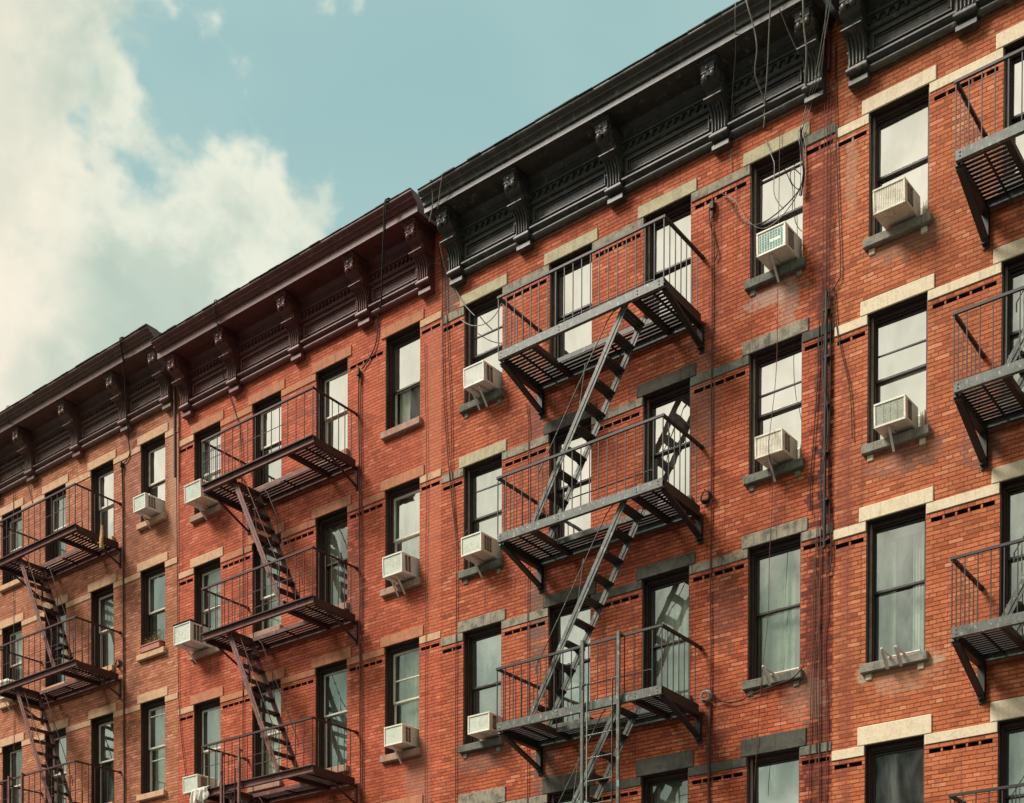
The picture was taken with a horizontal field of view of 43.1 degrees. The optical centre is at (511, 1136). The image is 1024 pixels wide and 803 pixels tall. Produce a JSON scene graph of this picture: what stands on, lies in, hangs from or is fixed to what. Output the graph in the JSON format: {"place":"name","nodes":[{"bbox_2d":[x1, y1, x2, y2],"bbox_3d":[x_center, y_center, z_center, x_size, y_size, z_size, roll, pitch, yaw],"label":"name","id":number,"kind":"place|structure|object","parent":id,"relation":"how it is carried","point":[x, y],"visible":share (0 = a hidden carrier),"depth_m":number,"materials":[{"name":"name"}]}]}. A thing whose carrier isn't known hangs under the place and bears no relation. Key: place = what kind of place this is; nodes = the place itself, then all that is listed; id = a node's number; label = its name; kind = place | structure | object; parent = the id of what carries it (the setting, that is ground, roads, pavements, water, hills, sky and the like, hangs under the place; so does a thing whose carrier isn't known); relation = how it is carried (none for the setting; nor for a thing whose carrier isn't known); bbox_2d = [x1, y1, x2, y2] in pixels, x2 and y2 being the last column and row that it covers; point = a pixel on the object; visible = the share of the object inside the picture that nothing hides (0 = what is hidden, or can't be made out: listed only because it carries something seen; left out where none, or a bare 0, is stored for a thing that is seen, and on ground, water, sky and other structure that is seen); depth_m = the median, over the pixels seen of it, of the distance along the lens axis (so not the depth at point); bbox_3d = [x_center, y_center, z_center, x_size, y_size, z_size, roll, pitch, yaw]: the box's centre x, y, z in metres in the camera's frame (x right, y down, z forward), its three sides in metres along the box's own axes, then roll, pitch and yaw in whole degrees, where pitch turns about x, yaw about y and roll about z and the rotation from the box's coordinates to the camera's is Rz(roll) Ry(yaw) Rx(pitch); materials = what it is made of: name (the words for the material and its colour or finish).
{"place":"outdoors","nodes":[
{"label":"outdoors","id":0,"kind":"place"},
{"bbox_2d":[0,0,739,411],"label":"sky","id":1,"kind":"structure","parent":0,"point":[158,158],"materials":[{"name":"blue"}]},
{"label":"pavement","id":2,"kind":"structure","parent":0,"visible":0},
{"bbox_2d":[0,324,177,802],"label":"tenement building","id":3,"kind":"structure","parent":2,"relation":"on","point":[67,428],"depth_m":30.32,"materials":[{"name":"red brick"}]},
{"bbox_2d":[6,406,13,562],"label":"cable","id":4,"kind":"object","parent":3,"relation":"attached to","point":[13,488],"visible":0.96,"depth_m":32.46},
{"bbox_2d":[3,507,21,584],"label":"window","id":5,"kind":"structure","parent":3,"relation":"in","point":[7,577],"depth_m":32.92,"materials":[{"name":"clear glass"}]},
{"bbox_2d":[3,622,21,679],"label":"window","id":6,"kind":"structure","parent":3,"relation":"in","point":[9,632],"depth_m":32.94,"materials":[{"name":"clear glass"}]},
{"bbox_2d":[3,742,21,802],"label":"window","id":7,"kind":"structure","parent":3,"relation":"in","point":[8,751],"depth_m":33.01,"materials":[{"name":"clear glass"}]},
{"bbox_2d":[45,484,65,561],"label":"window","id":8,"kind":"structure","parent":3,"relation":"in","point":[51,549],"depth_m":31.77,"materials":[{"name":"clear glass"}]},
{"bbox_2d":[46,603,65,686],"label":"window","id":9,"kind":"structure","parent":3,"relation":"in","point":[51,680],"depth_m":31.79,"materials":[{"name":"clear glass"}]},
{"bbox_2d":[46,728,65,802],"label":"window","id":10,"kind":"structure","parent":3,"relation":"in","point":[62,732],"depth_m":31.78,"materials":[{"name":"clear glass"}]},
{"bbox_2d":[0,483,120,802],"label":"fire escape","id":11,"kind":"object","parent":3,"relation":"attached to","point":[22,695],"visible":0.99,"depth_m":30.16,"materials":[{"name":"metal"}]},
{"bbox_2d":[99,525,103,548],"bbox_3d":[-9.064,-13.237,28.627,0.157,0.500,0.081,1,1,38],"label":"hanging cloth","id":12,"kind":"object","parent":11,"relation":"hanging from","point":[101,544],"visible":1,"depth_m":28.59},
{"bbox_2d":[91,460,113,536],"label":"window","id":13,"kind":"structure","parent":3,"relation":"in","point":[102,477],"depth_m":30.54,"materials":[{"name":"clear glass"}]},
{"bbox_2d":[91,584,113,667],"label":"window","id":14,"kind":"structure","parent":3,"relation":"in","point":[97,597],"depth_m":30.63,"materials":[{"name":"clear glass"}]},
{"bbox_2d":[92,713,113,802],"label":"window","id":15,"kind":"structure","parent":3,"relation":"in","point":[102,727],"depth_m":30.65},
{"bbox_2d":[121,472,124,802],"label":"conduit","id":16,"kind":"object","parent":3,"relation":"attached to","point":[123,638],"visible":1,"depth_m":29.74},
{"bbox_2d":[119,337,129,463],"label":"cable","id":17,"kind":"object","parent":3,"relation":"attached to","point":[125,392],"visible":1,"depth_m":28.95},
{"bbox_2d":[133,492,164,528],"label":"air conditioner","id":18,"kind":"object","parent":3,"relation":"attached to","point":[147,505],"visible":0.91,"depth_m":28.80,"materials":[{"name":"metal"}]},
{"bbox_2d":[140,629,164,653],"bbox_3d":[-8.054,-11.136,29.122,0.720,0.480,0.215,1,1,38],"label":"flower box","id":19,"kind":"object","parent":3,"relation":"on","point":[153,645],"visible":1,"depth_m":29.02,"materials":[{"name":"ceramic"}]},
{"bbox_2d":[141,434,164,521],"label":"window","id":20,"kind":"structure","parent":3,"relation":"in","point":[153,451],"depth_m":29.36,"materials":[{"name":"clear glass"}]},
{"bbox_2d":[141,562,164,645],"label":"window","id":21,"kind":"structure","parent":3,"relation":"in","point":[152,579],"depth_m":29.42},
{"bbox_2d":[141,697,164,793],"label":"window","id":22,"kind":"structure","parent":3,"relation":"in","point":[147,708],"depth_m":29.52,"materials":[{"name":"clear glass"}]},
{"bbox_2d":[171,376,176,477],"bbox_3d":[-7.417,-15.600,28.467,0.083,2.212,0.127,1,1,38],"label":"pipe","id":23,"kind":"object","parent":3,"relation":"attached to","point":[175,427],"visible":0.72,"depth_m":28.46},
{"bbox_2d":[150,188,441,802],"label":"tenement building","id":24,"kind":"structure","parent":2,"relation":"on","point":[304,319],"depth_m":25.70,"materials":[{"name":"red brick"}]},
{"bbox_2d":[176,477,185,776],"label":"cable","id":25,"kind":"object","parent":24,"relation":"attached to","point":[177,622],"visible":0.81,"depth_m":28.54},
{"bbox_2d":[172,619,213,662],"bbox_3d":[-6.811,-10.615,27.975,0.653,0.754,0.763,1,1,38],"label":"air conditioner","id":26,"kind":"object","parent":24,"relation":"attached to","point":[188,637],"visible":0.84,"depth_m":27.74,"materials":[{"name":"metal"}]},
{"bbox_2d":[183,774,219,802],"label":"air conditioner","id":27,"kind":"object","parent":24,"relation":"attached to","point":[191,782],"visible":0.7,"depth_m":27.80,"materials":[{"name":"metal"}]},
{"bbox_2d":[184,479,220,519],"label":"air conditioner","id":28,"kind":"object","parent":24,"relation":"attached to","point":[195,496],"visible":0.58,"depth_m":27.54,"materials":[{"name":"metal"}]},
{"bbox_2d":[194,698,219,785],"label":"window","id":29,"kind":"structure","parent":24,"relation":"in","point":[206,714],"depth_m":28.30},
{"bbox_2d":[195,422,220,513],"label":"window","id":30,"kind":"structure","parent":24,"relation":"in","point":[215,428],"depth_m":28.20,"materials":[{"name":"glass"}]},
{"bbox_2d":[195,558,220,638],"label":"window","id":31,"kind":"structure","parent":24,"relation":"in","point":[201,571],"depth_m":28.31,"materials":[{"name":"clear glass"}]},
{"bbox_2d":[214,299,243,791],"bbox_3d":[-5.867,-11.429,27.002,0.464,11.308,1.010,0,1,0],"label":"cable","id":32,"kind":"object","parent":24,"relation":"attached to","point":[242,523],"visible":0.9,"depth_m":27.23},
{"bbox_2d":[253,392,280,487],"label":"window","id":33,"kind":"structure","parent":24,"relation":"in","point":[270,472],"depth_m":27.05,"materials":[{"name":"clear glass"}]},
{"bbox_2d":[253,534,280,632],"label":"window","id":34,"kind":"structure","parent":24,"relation":"in","point":[257,561],"depth_m":27.17,"materials":[{"name":"clear glass"}]},
{"bbox_2d":[253,679,280,776],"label":"window","id":35,"kind":"structure","parent":24,"relation":"in","point":[259,702],"depth_m":27.19,"materials":[{"name":"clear glass"}]},
{"bbox_2d":[200,386,357,802],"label":"fire escape","id":36,"kind":"object","parent":24,"relation":"attached to","point":[325,780],"visible":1,"depth_m":25.51,"materials":[{"name":"metal"}]},
{"bbox_2d":[190,786,211,802],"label":"draped sheet","id":37,"kind":"object","parent":36,"relation":"hanging from","point":[201,794],"visible":1,"depth_m":26.19,"materials":[{"name":"white fabric"}]},
{"bbox_2d":[316,507,346,609],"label":"window","id":38,"kind":"structure","parent":24,"relation":"in","point":[322,523],"depth_m":26.01,"materials":[{"name":"clear glass"}]},
{"bbox_2d":[316,659,346,768],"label":"window","id":39,"kind":"structure","parent":24,"relation":"in","point":[338,683],"depth_m":26.04,"materials":[{"name":"clear glass"}]},
{"bbox_2d":[316,358,347,460],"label":"window","id":40,"kind":"structure","parent":24,"relation":"in","point":[333,381],"depth_m":25.85,"materials":[{"name":"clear glass"}]},
{"bbox_2d":[358,371,362,802],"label":"cable","id":41,"kind":"object","parent":24,"relation":"attached to","point":[360,650],"visible":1,"depth_m":25.13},
{"bbox_2d":[361,198,390,368],"bbox_3d":[-2.508,-15.927,24.318,0.317,2.224,1.686,0,1,-25],"label":"cable","id":42,"kind":"object","parent":24,"relation":"attached to","point":[384,229],"visible":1,"depth_m":24.03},
{"bbox_2d":[382,551,419,596],"bbox_3d":[-2.023,-10.517,24.360,0.580,0.689,0.621,1,1,38],"label":"air conditioner","id":43,"kind":"object","parent":24,"relation":"attached to","point":[399,567],"visible":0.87,"depth_m":24.19,"materials":[{"name":"metal"}]},
{"bbox_2d":[384,723,418,763],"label":"air conditioner","id":44,"kind":"object","parent":24,"relation":"attached to","point":[401,737],"visible":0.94,"depth_m":24.25,"materials":[{"name":"metal"}]},
{"bbox_2d":[385,638,418,754],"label":"window","id":45,"kind":"structure","parent":24,"relation":"in","point":[408,664],"depth_m":24.86,"materials":[{"name":"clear glass"}]},
{"bbox_2d":[386,322,419,429],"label":"window","id":46,"kind":"structure","parent":24,"relation":"in","point":[402,348],"depth_m":24.75,"materials":[{"name":"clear glass"}]},
{"bbox_2d":[386,478,419,587],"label":"window","id":47,"kind":"structure","parent":24,"relation":"in","point":[402,501],"depth_m":24.72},
{"bbox_2d":[425,375,426,802],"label":"cable","id":48,"kind":"object","parent":24,"relation":"attached to","point":[426,527],"visible":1,"depth_m":24.08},
{"bbox_2d":[417,0,836,802],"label":"tenement building","id":49,"kind":"structure","parent":2,"relation":"on","point":[661,130],"depth_m":20.99,"materials":[{"name":"red brick"}]},
{"bbox_2d":[438,247,455,539],"bbox_3d":[-1.164,-13.536,23.732,0.416,5.524,0.078,1,1,28],"label":"cable","id":50,"kind":"object","parent":49,"relation":"attached to","point":[443,389],"visible":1,"depth_m":23.78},
{"bbox_2d":[444,272,456,544],"bbox_3d":[-1.118,-13.295,23.703,0.309,5.042,0.035,1,1,34],"label":"cable","id":51,"kind":"object","parent":49,"relation":"attached to","point":[450,407],"visible":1,"depth_m":23.70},
{"bbox_2d":[455,528,468,802],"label":"cable","id":52,"kind":"object","parent":49,"relation":"attached to","point":[455,666],"visible":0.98,"depth_m":23.68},
{"bbox_2d":[461,531,501,576],"bbox_3d":[-0.496,-10.324,23.150,0.550,0.646,0.671,1,1,38],"label":"air conditioner","id":53,"kind":"object","parent":49,"relation":"attached to","point":[479,548],"visible":0.88,"depth_m":22.98,"materials":[{"name":"metal"}]},
{"bbox_2d":[463,622,500,744],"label":"window","id":54,"kind":"structure","parent":49,"relation":"in","point":[482,646],"depth_m":23.60,"materials":[{"name":"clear glass"}]},
{"bbox_2d":[463,360,501,409],"bbox_3d":[-0.465,-13.322,23.115,0.550,0.659,0.640,1,1,38],"label":"air conditioner","id":55,"kind":"object","parent":49,"relation":"attached to","point":[482,378],"visible":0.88,"depth_m":22.96,"materials":[{"name":"metal"}]},
{"bbox_2d":[464,453,501,569],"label":"window","id":56,"kind":"structure","parent":49,"relation":"in","point":[480,482],"depth_m":23.53,"materials":[{"name":"glass"}]},
{"bbox_2d":[465,289,502,402],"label":"window","id":57,"kind":"structure","parent":49,"relation":"in","point":[481,342],"depth_m":23.48,"materials":[{"name":"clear glass"}]},
{"bbox_2d":[468,711,501,739],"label":"air conditioner","id":58,"kind":"object","parent":49,"relation":"attached to","point":[481,726],"visible":0.77,"depth_m":22.96,"materials":[{"name":"metal"}]},
{"bbox_2d":[526,404,528,802],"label":"cable","id":59,"kind":"object","parent":49,"relation":"attached to","point":[527,592],"visible":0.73,"depth_m":22.66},
{"bbox_2d":[548,786,589,802],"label":"window","id":60,"kind":"structure","parent":49,"relation":"in","point":[567,797],"depth_m":22.41,"materials":[{"name":"clear glass"}]},
{"bbox_2d":[548,595,590,724],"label":"window","id":61,"kind":"structure","parent":49,"relation":"in","point":[577,634],"depth_m":22.42,"materials":[{"name":"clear glass"}]},
{"bbox_2d":[549,418,591,539],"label":"window","id":62,"kind":"structure","parent":49,"relation":"in","point":[581,523],"depth_m":22.35,"materials":[{"name":"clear glass"}]},
{"bbox_2d":[550,244,591,358],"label":"window","id":63,"kind":"structure","parent":49,"relation":"in","point":[579,337],"depth_m":22.32,"materials":[{"name":"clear glass"}]},
{"bbox_2d":[496,214,704,802],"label":"fire escape","id":64,"kind":"object","parent":49,"relation":"attached to","point":[537,735],"visible":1,"depth_m":20.76,"materials":[{"name":"grey metal"}]},
{"bbox_2d":[641,768,687,802],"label":"window","id":65,"kind":"structure","parent":49,"relation":"in","point":[674,792],"depth_m":21.31,"materials":[{"name":"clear glass"}]},
{"bbox_2d":[642,566,688,698],"bbox_3d":[2.598,-8.096,21.163,0.882,2.066,0.360,1,1,38],"label":"window","id":66,"kind":"structure","parent":49,"relation":"in","point":[672,604],"depth_m":21.31,"materials":[{"name":"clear glass"}]},
{"bbox_2d":[643,379,689,509],"bbox_3d":[2.588,-11.161,21.095,0.882,1.890,0.288,1,1,38],"label":"window","id":67,"kind":"structure","parent":49,"relation":"in","point":[674,401],"depth_m":21.15,"materials":[{"name":"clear glass"}]},
{"bbox_2d":[644,195,690,319],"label":"window","id":68,"kind":"structure","parent":49,"relation":"in","point":[679,212],"depth_m":21.09,"materials":[{"name":"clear glass"}]},
{"bbox_2d":[700,489,711,503],"bbox_3d":[3.061,-10.087,20.459,0.220,0.213,0.128,1,1,38],"label":"cable coil","id":69,"kind":"object","parent":49,"relation":"attached to","point":[707,500],"visible":1,"depth_m":20.41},
{"bbox_2d":[700,689,711,702],"bbox_3d":[3.062,-6.957,20.489,0.220,0.213,0.128,1,1,38],"label":"cable coil","id":70,"kind":"object","parent":49,"relation":"attached to","point":[708,698],"visible":1,"depth_m":20.44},
{"bbox_2d":[707,702,711,802],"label":"pipe","id":71,"kind":"object","parent":49,"relation":"attached to","point":[708,758],"visible":1,"depth_m":20.49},
{"bbox_2d":[710,218,712,689],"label":"cable","id":72,"kind":"object","parent":49,"relation":"attached to","point":[711,447],"visible":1,"depth_m":20.42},
{"bbox_2d":[731,3,735,169],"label":"cable","id":73,"kind":"object","parent":49,"relation":"attached to","point":[734,68],"visible":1,"depth_m":19.72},
{"bbox_2d":[746,0,763,123],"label":"cable","id":74,"kind":"object","parent":49,"relation":"attached to","point":[756,52],"visible":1,"depth_m":19.30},
{"bbox_2d":[711,665,803,702],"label":"cable","id":75,"kind":"object","parent":49,"relation":"attached to","point":[758,690],"visible":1,"depth_m":19.93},
{"bbox_2d":[723,190,799,228],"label":"cable","id":76,"kind":"object","parent":49,"relation":"attached to","point":[769,225],"visible":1,"depth_m":19.75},
{"bbox_2d":[721,168,803,225],"bbox_3d":[3.775,-14.309,19.791,1.409,0.885,0.172,1,1,39],"label":"cable","id":77,"kind":"object","parent":49,"relation":"attached to","point":[778,211],"visible":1,"depth_m":19.54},
{"bbox_2d":[754,137,779,789],"bbox_3d":[3.920,-10.316,19.655,0.266,9.948,0.633,0,1,-7],"label":"cable","id":78,"kind":"object","parent":49,"relation":"attached to","point":[772,475],"visible":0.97,"depth_m":19.67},
{"bbox_2d":[763,0,770,127],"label":"cable","id":79,"kind":"object","parent":49,"relation":"attached to","point":[767,62],"visible":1,"depth_m":19.29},
{"bbox_2d":[747,747,799,802],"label":"window","id":80,"kind":"structure","parent":49,"relation":"in","point":[776,778],"depth_m":20.04,"materials":[{"name":"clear glass"}]},
{"bbox_2d":[748,533,800,679],"bbox_3d":[4.121,-8.075,19.985,0.882,2.066,0.360,1,1,38],"label":"window","id":81,"kind":"structure","parent":49,"relation":"in","point":[781,584],"depth_m":20.14,"materials":[{"name":"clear glass"}]},
{"bbox_2d":[749,335,801,474],"bbox_3d":[4.116,-11.140,19.924,0.882,1.890,0.307,1,1,38],"label":"window","id":82,"kind":"structure","parent":49,"relation":"in","point":[786,414],"depth_m":19.98,"materials":[{"name":"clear glass"}]},
{"bbox_2d":[750,139,803,278],"bbox_3d":[4.122,-14.090,19.878,0.882,1.808,0.288,1,1,38],"label":"window","id":83,"kind":"structure","parent":49,"relation":"in","point":[764,205],"depth_m":19.95,"materials":[{"name":"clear glass"}]},
{"bbox_2d":[754,428,800,481],"bbox_3d":[4.054,-10.258,19.663,0.540,0.639,0.619,1,1,38],"label":"air conditioner","id":84,"kind":"object","parent":49,"relation":"attached to","point":[783,446],"visible":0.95,"depth_m":19.51,"materials":[{"name":"metal"}]},
{"bbox_2d":[756,221,801,282],"bbox_3d":[4.084,-13.258,19.584,0.560,0.659,0.660,1,1,38],"label":"air conditioner","id":85,"kind":"object","parent":49,"relation":"attached to","point":[779,245],"visible":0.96,"depth_m":19.42,"materials":[{"name":"metal"}]},
{"bbox_2d":[762,665,799,685],"bbox_3d":[4.059,-6.999,19.783,0.589,0.261,0.338,0,1,-5],"label":"support bracket","id":86,"kind":"object","parent":49,"relation":"attached to","point":[765,669],"visible":0.97,"depth_m":19.73,"materials":[{"name":"metal"}]},
{"bbox_2d":[799,127,804,195],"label":"cable","id":87,"kind":"object","parent":49,"relation":"attached to","point":[801,152],"visible":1,"depth_m":19.42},
{"bbox_2d":[802,0,806,85],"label":"cable","id":88,"kind":"object","parent":49,"relation":"attached to","point":[805,41],"visible":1,"depth_m":18.84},
{"bbox_2d":[808,554,814,802],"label":"cable","id":89,"kind":"object","parent":49,"relation":"attached to","point":[811,679],"visible":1,"depth_m":19.43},
{"bbox_2d":[798,0,830,195],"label":"cable","id":90,"kind":"object","parent":49,"relation":"attached to","point":[825,24],"visible":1,"depth_m":19.08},
{"bbox_2d":[809,321,819,511],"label":"cable","id":91,"kind":"object","parent":49,"relation":"attached to","point":[814,417],"visible":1,"depth_m":19.36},
{"bbox_2d":[813,517,827,802],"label":"cable","id":92,"kind":"object","parent":49,"relation":"attached to","point":[819,591],"visible":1,"depth_m":19.35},
{"bbox_2d":[821,291,829,548],"bbox_3d":[4.661,-10.619,19.236,0.090,3.770,0.092,1,1,38],"label":"conduit","id":93,"kind":"object","parent":49,"relation":"attached to","point":[825,540],"visible":1,"depth_m":19.21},
{"bbox_2d":[820,288,852,573],"bbox_3d":[4.776,-10.440,19.135,0.507,4.186,0.079,1,1,38],"label":"cable","id":94,"kind":"object","parent":93,"relation":"attached to","point":[822,359],"visible":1,"depth_m":19.20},
{"bbox_2d":[818,21,835,294],"bbox_3d":[4.678,-14.513,19.189,0.289,4.041,0.020,1,1,38],"label":"cable","id":95,"kind":"object","parent":49,"relation":"attached to","point":[826,174],"visible":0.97,"depth_m":19.19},
{"bbox_2d":[823,12,830,71],"bbox_3d":[4.609,-16.308,19.050,0.058,1.154,0.290,1,1,38],"label":"pipe","id":96,"kind":"object","parent":49,"relation":"attached to","point":[828,49],"visible":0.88,"depth_m":19.12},
{"bbox_2d":[830,0,1023,802],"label":"tenement building","id":97,"kind":"structure","parent":2,"relation":"on","point":[916,509],"depth_m":18.45,"materials":[{"name":"red brick"}]},
{"bbox_2d":[829,42,840,293],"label":"cable","id":98,"kind":"object","parent":97,"relation":"attached to","point":[837,170],"visible":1,"depth_m":19.11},
{"bbox_2d":[865,735,923,802],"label":"window","id":99,"kind":"structure","parent":97,"relation":"in","point":[872,751],"depth_m":18.95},
{"bbox_2d":[866,505,925,662],"bbox_3d":[5.634,-7.928,18.817,0.882,2.092,0.362,1,1,38],"label":"window","id":100,"kind":"structure","parent":97,"relation":"in","point":[885,638],"depth_m":18.99,"materials":[{"name":"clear glass"}]},
{"bbox_2d":[867,292,927,443],"bbox_3d":[5.646,-11.007,18.776,0.882,1.907,0.360,1,1,38],"label":"window","id":101,"kind":"structure","parent":97,"relation":"in","point":[898,333],"depth_m":18.80,"materials":[{"name":"glass"}]},
{"bbox_2d":[869,85,928,236],"bbox_3d":[5.635,-13.946,18.709,0.882,1.838,0.288,1,1,38],"label":"window","id":102,"kind":"structure","parent":97,"relation":"in","point":[899,130],"depth_m":18.74,"materials":[{"name":"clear glass"}]},
{"bbox_2d":[874,394,925,451],"bbox_3d":[5.536,-10.122,18.543,0.550,0.648,0.579,1,1,38],"label":"air conditioner","id":103,"kind":"object","parent":97,"relation":"attached to","point":[895,415],"visible":0.97,"depth_m":18.40,"materials":[{"name":"metal"}]},
{"bbox_2d":[880,645,919,668],"bbox_3d":[5.532,-6.838,18.519,0.470,0.261,0.428,1,1,38],"label":"support bracket","id":104,"kind":"object","parent":97,"relation":"attached to","point":[884,653],"visible":0.97,"depth_m":18.53,"materials":[{"name":"metal"}]},
{"bbox_2d":[873,176,927,229],"bbox_3d":[5.520,-13.227,18.446,0.550,0.396,0.702,1,1,38],"label":"air conditioner","id":105,"kind":"object","parent":97,"relation":"attached to","point":[896,202],"visible":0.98,"depth_m":18.28,"materials":[{"name":"metal"}]},
{"bbox_2d":[948,47,1023,802],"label":"fire escape","id":106,"kind":"object","parent":97,"relation":"attached to","point":[1003,638],"visible":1,"depth_m":17.05,"materials":[{"name":"grey metal"}]},
{"bbox_2d":[998,717,1023,802],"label":"window","id":107,"kind":"structure","parent":97,"relation":"in","point":[1010,746],"depth_m":17.89,"materials":[{"name":"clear glass"}]},
{"bbox_2d":[999,476,1023,627],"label":"window","id":108,"kind":"structure","parent":97,"relation":"in","point":[1011,519],"depth_m":17.85,"materials":[{"name":"clear glass"}]},
{"bbox_2d":[1001,254,1023,396],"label":"window","id":109,"kind":"structure","parent":97,"relation":"in","point":[1014,267],"depth_m":17.79,"materials":[{"name":"clear glass"}]},
{"bbox_2d":[1003,38,1023,177],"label":"window","id":110,"kind":"structure","parent":97,"relation":"in","point":[1015,63],"depth_m":17.75,"materials":[{"name":"clear glass"}]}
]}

